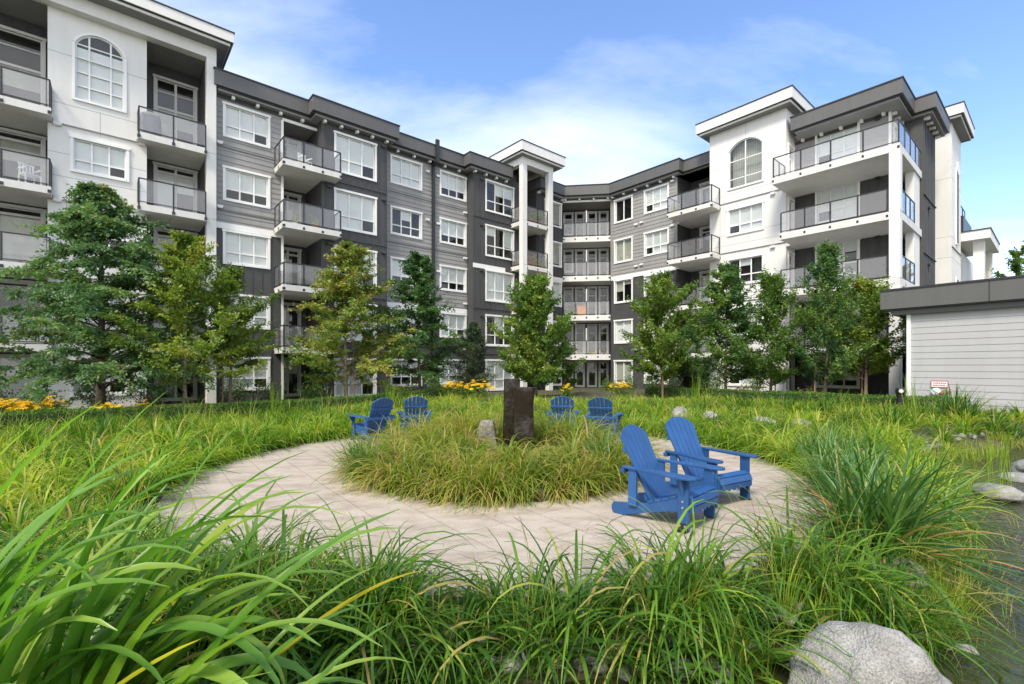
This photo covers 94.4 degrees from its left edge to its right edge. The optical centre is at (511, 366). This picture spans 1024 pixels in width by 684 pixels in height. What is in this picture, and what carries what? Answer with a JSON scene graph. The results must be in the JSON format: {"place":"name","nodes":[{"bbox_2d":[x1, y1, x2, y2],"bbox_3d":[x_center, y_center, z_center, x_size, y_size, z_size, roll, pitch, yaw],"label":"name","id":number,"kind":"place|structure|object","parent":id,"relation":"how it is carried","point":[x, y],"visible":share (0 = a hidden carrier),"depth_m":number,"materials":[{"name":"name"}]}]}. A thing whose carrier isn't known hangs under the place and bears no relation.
{"place":"outdoors","nodes":[
{"label":"outdoors","id":0,"kind":"place"},
{"bbox_2d":[156,432,832,600],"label":"plaza","id":1,"kind":"structure","parent":0,"point":[557,519],"depth_m":5.23,"materials":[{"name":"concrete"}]},
{"bbox_2d":[347,398,395,441],"bbox_3d":[-3.127,1.162,10.727,1.015,0.976,0.840,0,0,44],"label":"adirondack chair","id":2,"kind":"object","parent":1,"relation":"on","point":[381,409],"visible":0.75,"depth_m":10.56,"materials":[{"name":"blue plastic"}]},
{"bbox_2d":[397,396,431,433],"bbox_3d":[-2.312,1.162,11.319,0.840,0.976,1.015,0,0,-14],"label":"adirondack chair","id":3,"kind":"object","parent":1,"relation":"on","point":[415,403],"visible":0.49,"depth_m":11.00,"materials":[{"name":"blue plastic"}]},
{"bbox_2d":[546,396,579,425],"bbox_3d":[1.216,1.162,11.418,0.840,0.976,1.015,0,0,7],"label":"adirondack chair","id":4,"kind":"object","parent":1,"relation":"on","point":[566,403],"visible":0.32,"depth_m":11.07,"materials":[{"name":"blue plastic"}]},
{"bbox_2d":[585,397,623,437],"bbox_3d":[2.109,1.162,10.970,0.840,0.976,1.015,0,0,20],"label":"adirondack chair","id":5,"kind":"object","parent":1,"relation":"on","point":[603,402],"visible":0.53,"depth_m":10.69,"materials":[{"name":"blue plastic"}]},
{"bbox_2d":[611,425,724,533],"bbox_3d":[1.687,1.162,5.223,0.840,0.976,1.015,0,0,-44],"label":"adirondack chair","id":6,"kind":"object","parent":1,"relation":"on","point":[647,467],"visible":0.98,"depth_m":5.16,"materials":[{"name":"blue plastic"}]},
{"bbox_2d":[663,417,758,507],"bbox_3d":[2.454,1.162,6.058,0.840,0.976,1.015,0,0,-30],"label":"adirondack chair","id":7,"kind":"object","parent":1,"relation":"on","point":[682,437],"visible":0.8,"depth_m":6.09,"materials":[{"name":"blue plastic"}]},
{"bbox_2d":[0,388,1023,683],"bbox_3d":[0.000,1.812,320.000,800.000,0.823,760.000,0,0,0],"label":"ground","id":8,"kind":"structure","parent":0,"point":[600,392],"depth_m":5.89,"materials":[{"name":"green plant"}]},
{"bbox_2d":[69,380,128,407],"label":"shrub","id":9,"kind":"object","parent":8,"relation":"on","point":[91,395],"visible":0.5,"depth_m":17.29,"materials":[{"name":"green plant"}]},
{"bbox_2d":[0,181,235,408],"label":"katsura tree","id":10,"kind":"object","parent":8,"relation":"on","point":[91,223],"visible":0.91,"depth_m":14.67,"materials":[{"name":"green plant"}]},
{"bbox_2d":[120,379,181,405],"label":"shrub","id":11,"kind":"object","parent":8,"relation":"on","point":[151,395],"visible":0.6,"depth_m":18.40,"materials":[{"name":"green plant"}]},
{"bbox_2d":[71,228,277,404],"bbox_3d":[-10.522,-1.480,15.896,4.826,6.269,5.408,0,0,0],"label":"maple tree","id":12,"kind":"object","parent":8,"relation":"on","point":[192,248],"visible":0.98,"depth_m":15.60,"materials":[{"name":"green plant"}]},
{"bbox_2d":[0,390,422,683],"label":"iris clump","id":13,"kind":"object","parent":8,"relation":"on","point":[125,640],"visible":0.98,"depth_m":1.80,"materials":[{"name":"green plant"}]},
{"bbox_2d":[215,376,255,403],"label":"shrub","id":14,"kind":"object","parent":8,"relation":"on","point":[240,389],"visible":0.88,"depth_m":21.06,"materials":[{"name":"green plant"}]},
{"bbox_2d":[190,262,282,402],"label":"maple tree","id":15,"kind":"object","parent":8,"relation":"on","point":[230,286],"visible":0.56,"depth_m":18.03,"materials":[{"name":"green plant"}]},
{"bbox_2d":[0,387,475,430],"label":"hedge","id":16,"kind":"object","parent":8,"relation":"on","point":[50,413],"visible":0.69,"depth_m":14.81,"materials":[{"name":"green plant"}]},
{"bbox_2d":[184,566,411,683],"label":"iris clump","id":17,"kind":"object","parent":8,"relation":"on","point":[321,677],"visible":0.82,"depth_m":1.81,"materials":[{"name":"green plant"}]},
{"bbox_2d":[268,240,419,395],"bbox_3d":[-6.641,-1.823,20.225,5.788,7.047,7.156,0,0,0],"label":"turning tree","id":18,"kind":"object","parent":8,"relation":"on","point":[349,261],"visible":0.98,"depth_m":19.52,"materials":[{"name":"green plant"}]},
{"bbox_2d":[313,429,391,477],"bbox_3d":[-2.210,1.309,7.031,1.199,0.842,1.319,0,0,0],"label":"crocosmia clump","id":19,"kind":"object","parent":8,"relation":"on","point":[355,452],"visible":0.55,"depth_m":6.96,"materials":[{"name":"green plant"}]},
{"bbox_2d":[359,249,475,390],"bbox_3d":[-4.451,-1.872,21.458,5.529,7.056,5.746,0,0,0],"label":"redwood tree","id":20,"kind":"object","parent":8,"relation":"on","point":[421,281],"visible":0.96,"depth_m":21.68,"materials":[{"name":"green plant"}]},
{"bbox_2d":[440,321,498,392],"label":"pine tree","id":21,"kind":"object","parent":8,"relation":"on","point":[473,331],"visible":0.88,"depth_m":22.83,"materials":[{"name":"green plant"}]},
{"bbox_2d":[309,396,680,514],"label":"planter grass","id":22,"kind":"structure","parent":8,"relation":"on","point":[452,440],"depth_m":6.53,"materials":[{"name":"green plant"}]},
{"bbox_2d":[476,420,495,446],"bbox_3d":[-0.471,1.218,8.451,0.422,0.545,0.315,0,0,0],"label":"standing stone","id":23,"kind":"object","parent":22,"relation":"on","point":[492,432],"visible":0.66,"depth_m":8.33,"materials":[{"name":"grey stone"}]},
{"bbox_2d":[0,0,1000,408],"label":"apartment building","id":24,"kind":"structure","parent":8,"relation":"on","point":[786,180],"depth_m":24.73,"materials":[{"name":"grey"}]},
{"bbox_2d":[0,354,45,401],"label":"balcony door","id":25,"kind":"structure","parent":24,"relation":"in","point":[13,362],"depth_m":18.94,"materials":[{"name":"grey glass"}]},
{"bbox_2d":[0,278,45,343],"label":"balcony door","id":26,"kind":"structure","parent":24,"relation":"in","point":[10,285],"depth_m":19.61,"materials":[{"name":"grey glass"}]},
{"bbox_2d":[0,203,46,264],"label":"balcony door","id":27,"kind":"structure","parent":24,"relation":"in","point":[15,246],"depth_m":19.07,"materials":[{"name":"white glass"}]},
{"bbox_2d":[0,127,46,185],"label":"balcony door","id":28,"kind":"structure","parent":24,"relation":"in","point":[36,145],"depth_m":19.26,"materials":[{"name":"grey glass"}]},
{"bbox_2d":[0,24,46,105],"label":"balcony door","id":29,"kind":"structure","parent":24,"relation":"in","point":[19,52],"depth_m":19.37,"materials":[{"name":"white glass"}]},
{"bbox_2d":[72,33,126,113],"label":"arched window","id":30,"kind":"structure","parent":24,"relation":"in","point":[94,84],"depth_m":19.35,"materials":[{"name":"white glass"}]},
{"bbox_2d":[70,361,128,396],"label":"window","id":31,"kind":"structure","parent":24,"relation":"in","point":[74,387],"depth_m":19.48,"materials":[{"name":"grey glass"}]},
{"bbox_2d":[69,134,129,182],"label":"window","id":32,"kind":"structure","parent":24,"relation":"in","point":[86,157],"depth_m":19.28,"materials":[{"name":"white glass"}]},
{"bbox_2d":[140,111,161,136],"bbox_3d":[-15.333,-10.250,20.112,0.750,1.000,0.600,0,0,-41],"label":"covered grill","id":33,"kind":"object","parent":24,"relation":"on","point":[150,121],"visible":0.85,"depth_m":19.89,"materials":[{"name":"grey fabric"}]},
{"bbox_2d":[154,357,196,401],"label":"balcony door","id":34,"kind":"structure","parent":24,"relation":"in","point":[190,387],"depth_m":22.73,"materials":[{"name":"glass"}]},
{"bbox_2d":[153,226,197,274],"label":"balcony door","id":35,"kind":"structure","parent":24,"relation":"in","point":[159,234],"depth_m":22.04,"materials":[{"name":"grey glass"}]},
{"bbox_2d":[153,161,197,212],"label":"balcony door","id":36,"kind":"structure","parent":24,"relation":"in","point":[163,193],"depth_m":22.31,"materials":[{"name":"grey glass"}]},
{"bbox_2d":[153,73,197,145],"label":"balcony door","id":37,"kind":"structure","parent":24,"relation":"in","point":[170,98],"depth_m":22.62,"materials":[{"name":"white glass"}]},
{"bbox_2d":[222,228,270,268],"bbox_3d":[-12.707,-5.610,22.718,2.080,1.620,0.197,0,0,-41],"label":"window","id":38,"kind":"structure","parent":24,"relation":"in","point":[247,249],"depth_m":22.76,"materials":[{"name":"white glass"}]},
{"bbox_2d":[222,165,270,208],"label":"window","id":39,"kind":"structure","parent":24,"relation":"in","point":[252,189],"depth_m":22.89,"materials":[{"name":"white glass"}]},
{"bbox_2d":[222,101,270,148],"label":"window","id":40,"kind":"structure","parent":24,"relation":"in","point":[240,125],"depth_m":22.74,"materials":[{"name":"white glass"}]},
{"bbox_2d":[223,357,270,390],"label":"window","id":41,"kind":"structure","parent":24,"relation":"in","point":[259,375],"depth_m":22.94,"materials":[{"name":"white glass"}]},
{"bbox_2d":[225,294,269,329],"bbox_3d":[-12.707,-2.645,22.718,2.080,1.620,0.197,0,0,-41],"label":"window","id":42,"kind":"structure","parent":24,"relation":"in","point":[261,317],"depth_m":23.13,"materials":[{"name":"white glass"}]},
{"bbox_2d":[284,357,300,396],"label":"balcony door","id":43,"kind":"structure","parent":24,"relation":"in","point":[290,379],"depth_m":25.92,"materials":[{"name":"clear glass"}]},
{"bbox_2d":[284,302,300,347],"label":"balcony door","id":44,"kind":"structure","parent":24,"relation":"in","point":[290,317],"depth_m":25.96,"materials":[{"name":"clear glass"}]},
{"bbox_2d":[284,247,301,285],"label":"balcony door","id":45,"kind":"structure","parent":24,"relation":"in","point":[292,255],"depth_m":25.96,"materials":[{"name":"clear glass"}]},
{"bbox_2d":[284,191,301,223],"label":"balcony door","id":46,"kind":"structure","parent":24,"relation":"in","point":[290,207],"depth_m":25.90,"materials":[{"name":"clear glass"}]},
{"bbox_2d":[285,137,301,161],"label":"balcony door","id":47,"kind":"structure","parent":24,"relation":"in","point":[292,147],"depth_m":25.87,"materials":[{"name":"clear glass"}]},
{"bbox_2d":[333,358,376,396],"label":"window","id":48,"kind":"structure","parent":24,"relation":"in","point":[338,388],"depth_m":25.50,"materials":[{"name":"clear glass"}]},
{"bbox_2d":[333,187,377,235],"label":"window","id":49,"kind":"structure","parent":24,"relation":"in","point":[357,211],"depth_m":25.56,"materials":[{"name":"white glass"}]},
{"bbox_2d":[333,130,377,181],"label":"window","id":50,"kind":"structure","parent":24,"relation":"in","point":[357,157],"depth_m":25.56,"materials":[{"name":"white glass"}]},
{"bbox_2d":[390,256,421,285],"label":"window","id":51,"kind":"structure","parent":24,"relation":"in","point":[395,271],"depth_m":27.89,"materials":[{"name":"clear glass"}]},
{"bbox_2d":[390,359,422,386],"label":"window","id":52,"kind":"structure","parent":24,"relation":"in","point":[394,380],"depth_m":28.45,"materials":[{"name":"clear glass"}]},
{"bbox_2d":[390,205,422,239],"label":"window","id":53,"kind":"structure","parent":24,"relation":"in","point":[405,223],"depth_m":28.78,"materials":[{"name":"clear glass"}]},
{"bbox_2d":[390,154,422,190],"bbox_3d":[-6.296,-11.520,28.201,2.150,1.660,0.197,0,0,-41],"label":"window","id":54,"kind":"structure","parent":24,"relation":"in","point":[404,173],"depth_m":28.24,"materials":[{"name":"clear glass"}]},
{"bbox_2d":[439,264,466,292],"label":"window","id":55,"kind":"structure","parent":24,"relation":"in","point":[453,279],"depth_m":30.54,"materials":[{"name":"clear glass"}]},
{"bbox_2d":[439,217,466,247],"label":"window","id":56,"kind":"structure","parent":24,"relation":"in","point":[454,232],"depth_m":30.54,"materials":[{"name":"white glass"}]},
{"bbox_2d":[439,169,466,201],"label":"window","id":57,"kind":"structure","parent":24,"relation":"in","point":[451,186],"depth_m":30.54,"materials":[{"name":"white glass"}]},
{"bbox_2d":[440,312,466,338],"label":"window","id":58,"kind":"structure","parent":24,"relation":"in","point":[458,320],"depth_m":30.48,"materials":[{"name":"white glass"}]},
{"bbox_2d":[485,359,513,390],"bbox_3d":[-0.838,0.540,31.988,2.550,2.100,0.197,0,0,-41],"label":"window","id":59,"kind":"structure","parent":24,"relation":"in","point":[499,385],"depth_m":31.93,"materials":[{"name":"white glass"}]},
{"bbox_2d":[485,314,513,346],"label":"window","id":60,"kind":"structure","parent":24,"relation":"in","point":[492,340],"depth_m":32.39,"materials":[{"name":"white glass"}]},
{"bbox_2d":[485,269,514,303],"bbox_3d":[-0.838,-5.390,31.988,2.550,2.100,0.197,0,0,-41],"label":"window","id":61,"kind":"structure","parent":24,"relation":"in","point":[495,283],"depth_m":31.97,"materials":[{"name":"white glass"}]},
{"bbox_2d":[485,224,514,260],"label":"window","id":62,"kind":"structure","parent":24,"relation":"in","point":[498,241],"depth_m":32.68,"materials":[{"name":"white glass"}]},
{"bbox_2d":[485,178,514,217],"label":"window","id":63,"kind":"structure","parent":24,"relation":"in","point":[498,199],"depth_m":32.61,"materials":[{"name":"white glass"}]},
{"bbox_2d":[575,324,584,354],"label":"balcony door","id":64,"kind":"structure","parent":24,"relation":"in","point":[579,328],"depth_m":38.67,"materials":[{"name":"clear glass"}]},
{"bbox_2d":[587,324,596,354],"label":"balcony door","id":65,"kind":"structure","parent":24,"relation":"in","point":[591,328],"depth_m":37.60,"materials":[{"name":"grey glass"}]},
{"bbox_2d":[587,286,596,314],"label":"balcony door","id":66,"kind":"structure","parent":24,"relation":"in","point":[591,290],"depth_m":38.34,"materials":[{"name":"grey glass"}]},
{"bbox_2d":[598,286,608,314],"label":"balcony door","id":67,"kind":"structure","parent":24,"relation":"in","point":[603,290],"depth_m":37.49,"materials":[{"name":"grey glass"}]},
{"bbox_2d":[613,360,632,383],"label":"window","id":68,"kind":"structure","parent":24,"relation":"in","point":[620,367],"depth_m":34.92,"materials":[{"name":"white glass"}]},
{"bbox_2d":[613,318,632,343],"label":"window","id":69,"kind":"structure","parent":24,"relation":"in","point":[621,324],"depth_m":34.92,"materials":[{"name":"white glass"}]},
{"bbox_2d":[613,277,632,303],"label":"window","id":70,"kind":"structure","parent":24,"relation":"in","point":[623,288],"depth_m":35.17,"materials":[{"name":"clear glass"}]},
{"bbox_2d":[613,236,632,263],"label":"window","id":71,"kind":"structure","parent":24,"relation":"in","point":[623,249],"depth_m":34.85,"materials":[{"name":"white glass"}]},
{"bbox_2d":[613,194,632,223],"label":"window","id":72,"kind":"structure","parent":24,"relation":"in","point":[623,209],"depth_m":35.17,"materials":[{"name":"clear glass"}]},
{"bbox_2d":[643,227,668,256],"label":"window","id":73,"kind":"structure","parent":24,"relation":"in","point":[655,241],"depth_m":32.66,"materials":[{"name":"white glass"}]},
{"bbox_2d":[643,182,669,214],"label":"window","id":74,"kind":"structure","parent":24,"relation":"in","point":[655,200],"depth_m":32.66,"materials":[{"name":"white glass"}]},
{"bbox_2d":[727,135,763,190],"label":"arched window","id":75,"kind":"structure","parent":24,"relation":"in","point":[749,172],"depth_m":27.83,"materials":[{"name":"white glass"}]},
{"bbox_2d":[726,253,764,283],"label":"window","id":76,"kind":"structure","parent":24,"relation":"in","point":[751,265],"depth_m":28.14,"materials":[{"name":"clear glass"}]},
{"bbox_2d":[726,200,764,236],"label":"window","id":77,"kind":"structure","parent":24,"relation":"in","point":[742,219],"depth_m":27.59,"materials":[{"name":"white glass"}]},
{"bbox_2d":[815,355,859,388],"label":"window","id":78,"kind":"structure","parent":24,"relation":"in","point":[848,381],"depth_m":25.30,"materials":[{"name":"grey glass"}]},
{"bbox_2d":[815,239,859,275],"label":"window","id":79,"kind":"structure","parent":24,"relation":"in","point":[851,249],"depth_m":25.04,"materials":[{"name":"white glass"}]},
{"bbox_2d":[814,181,860,223],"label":"window","id":80,"kind":"structure","parent":24,"relation":"in","point":[846,208],"depth_m":25.23,"materials":[{"name":"white glass"}]},
{"bbox_2d":[815,121,859,165],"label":"window","id":81,"kind":"structure","parent":24,"relation":"in","point":[850,144],"depth_m":25.23,"materials":[{"name":"white glass"}]},
{"bbox_2d":[955,162,959,245],"bbox_3d":[26.877,-9.850,28.576,0.800,5.000,0.100,0,0,-41],"label":"window","id":82,"kind":"structure","parent":24,"relation":"in","point":[957,169],"depth_m":28.39,"materials":[{"name":"white"}]},
{"bbox_2d":[503,379,519,445],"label":"basalt column","id":83,"kind":"structure","parent":8,"relation":"on","point":[508,418],"depth_m":8.37,"materials":[{"name":"grey stone"}]},
{"bbox_2d":[0,445,1023,683],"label":"sedge","id":84,"kind":"object","parent":8,"relation":"on","point":[401,608],"visible":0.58,"depth_m":3.02,"materials":[{"name":"green plant"}]},
{"bbox_2d":[0,381,1023,596],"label":"meadow grass","id":85,"kind":"structure","parent":8,"relation":"on","point":[744,432],"depth_m":9.70,"materials":[{"name":"green plant"}]},
{"bbox_2d":[511,387,535,451],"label":"basalt column","id":86,"kind":"structure","parent":8,"relation":"on","point":[523,412],"depth_m":7.86,"materials":[{"name":"grey stone"}]},
{"bbox_2d":[484,272,575,396],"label":"maple tree","id":87,"kind":"object","parent":8,"relation":"on","point":[534,307],"visible":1,"depth_m":21.55,"materials":[{"name":"green plant"}]},
{"bbox_2d":[549,325,589,386],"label":"maple tree","id":88,"kind":"object","parent":8,"relation":"on","point":[565,376],"visible":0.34,"depth_m":24.43,"materials":[{"name":"green plant"}]},
{"bbox_2d":[563,424,626,466],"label":"crocosmia clump","id":89,"kind":"object","parent":8,"relation":"on","point":[604,449],"visible":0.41,"depth_m":7.01,"materials":[{"name":"green plant"}]},
{"bbox_2d":[196,429,1019,683],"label":"cobbles","id":90,"kind":"object","parent":8,"relation":"on","point":[518,666],"visible":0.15,"depth_m":2.97,"materials":[{"name":"stone"}]},
{"bbox_2d":[616,270,730,397],"bbox_3d":[7.292,-1.496,21.541,4.827,5.951,4.838,0,0,0],"label":"maple tree","id":91,"kind":"object","parent":8,"relation":"on","point":[659,287],"visible":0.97,"depth_m":21.41,"materials":[{"name":"green plant"}]},
{"bbox_2d":[658,260,777,388],"bbox_3d":[9.106,-1.626,20.897,5.342,6.137,4.248,0,0,10],"label":"tree","id":92,"kind":"object","parent":8,"relation":"on","point":[727,274],"visible":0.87,"depth_m":20.51,"materials":[{"name":"green plant"}]},
{"bbox_2d":[710,265,821,390],"bbox_3d":[10.873,-1.438,20.035,4.574,5.873,3.854,0,0,25],"label":"pear tree","id":93,"kind":"object","parent":8,"relation":"on","point":[772,287],"visible":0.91,"depth_m":19.54,"materials":[{"name":"green plant"}]},
{"bbox_2d":[644,386,966,410],"bbox_3d":[10.256,1.202,18.765,0.854,0.680,11.283,0,0,-40],"label":"hedge","id":94,"kind":"object","parent":8,"relation":"on","point":[649,391],"visible":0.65,"depth_m":18.30,"materials":[{"name":"green plant"}]},
{"bbox_2d":[769,238,878,392],"bbox_3d":[12.357,-1.732,18.620,3.072,6.452,3.858,0,0,-13],"label":"pear tree","id":95,"kind":"object","parent":8,"relation":"on","point":[827,278],"visible":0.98,"depth_m":18.26,"materials":[{"name":"green plant"}]},
{"bbox_2d":[765,416,886,465],"bbox_3d":[5.098,1.375,7.753,1.773,1.249,1.926,0,0,39],"label":"crocosmia clump","id":96,"kind":"object","parent":8,"relation":"on","point":[840,440],"visible":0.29,"depth_m":7.70,"materials":[{"name":"green plant"}]},
{"bbox_2d":[648,421,1023,683],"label":"water grass","id":97,"kind":"structure","parent":8,"relation":"on","point":[953,590],"depth_m":3.45,"materials":[{"name":"green plant"}]},
{"bbox_2d":[801,272,906,396],"bbox_3d":[13.508,-1.172,18.917,3.968,5.282,4.421,0,0,-21],"label":"pear tree","id":98,"kind":"object","parent":8,"relation":"on","point":[867,330],"visible":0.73,"depth_m":18.45,"materials":[{"name":"green plant"}]},
{"bbox_2d":[761,428,959,507],"bbox_3d":[4.176,1.344,5.939,1.864,1.236,1.957,0,0,-26],"label":"clump","id":99,"kind":"object","parent":8,"relation":"on","point":[823,463],"visible":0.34,"depth_m":5.99,"materials":[{"name":"green plant"}]},
{"bbox_2d":[787,621,952,683],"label":"boulder","id":100,"kind":"object","parent":8,"relation":"on","point":[882,654],"visible":0.94,"depth_m":2.59,"materials":[{"name":"stone"}]},
{"bbox_2d":[745,432,1023,651],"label":"clump","id":101,"kind":"object","parent":8,"relation":"on","point":[887,509],"visible":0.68,"depth_m":4.14,"materials":[{"name":"green plant"}]},
{"bbox_2d":[825,417,948,460],"bbox_3d":[6.774,1.414,8.636,1.794,1.186,2.126,0,0,0],"label":"crocosmia clump","id":102,"kind":"object","parent":8,"relation":"on","point":[889,438],"visible":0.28,"depth_m":8.51,"materials":[{"name":"green plant"}]},
{"bbox_2d":[859,442,1018,523],"bbox_3d":[5.535,1.569,6.356,1.908,1.166,1.915,0,0,33],"label":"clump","id":103,"kind":"object","parent":8,"relation":"on","point":[956,481],"visible":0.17,"depth_m":6.09,"materials":[{"name":"green plant"}]},
{"bbox_2d":[879,275,1023,413],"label":"utility building","id":104,"kind":"structure","parent":8,"relation":"on","point":[969,335],"depth_m":15.34,"materials":[{"name":"grey wood"}]},
{"bbox_2d":[908,383,1006,429],"bbox_3d":[11.914,1.055,12.782,2.297,1.343,2.299,0,0,-40],"label":"crocosmia clump","id":105,"kind":"object","parent":8,"relation":"on","point":[949,402],"visible":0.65,"depth_m":12.67,"materials":[{"name":"green plant"}]},
{"bbox_2d":[987,240,1023,277],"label":"maple tree","id":106,"kind":"object","parent":8,"relation":"on","point":[1016,265],"visible":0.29,"depth_m":29.89,"materials":[{"name":"green plant"}]},
{"bbox_2d":[156,0,1023,277],"label":"sky","id":107,"kind":"structure","parent":0,"point":[618,89],"materials":[{"name":"blue"}]},
{"bbox_2d":[559,448,1023,683],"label":"water","id":108,"kind":"structure","parent":0,"point":[1016,671],"depth_m":3.67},
{"bbox_2d":[963,422,1018,487],"bbox_3d":[7.636,1.360,7.586,0.379,1.183,1.146,0,0,22],"label":"reed tuft","id":109,"kind":"object","parent":108,"relation":"on","point":[1004,461],"visible":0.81,"depth_m":7.28,"materials":[{"name":"green plant"}]},
{"bbox_2d":[971,483,1023,502],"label":"boulder","id":110,"kind":"object","parent":108,"relation":"in","point":[1019,497],"visible":0.71,"depth_m":6.76,"materials":[{"name":"stone"}]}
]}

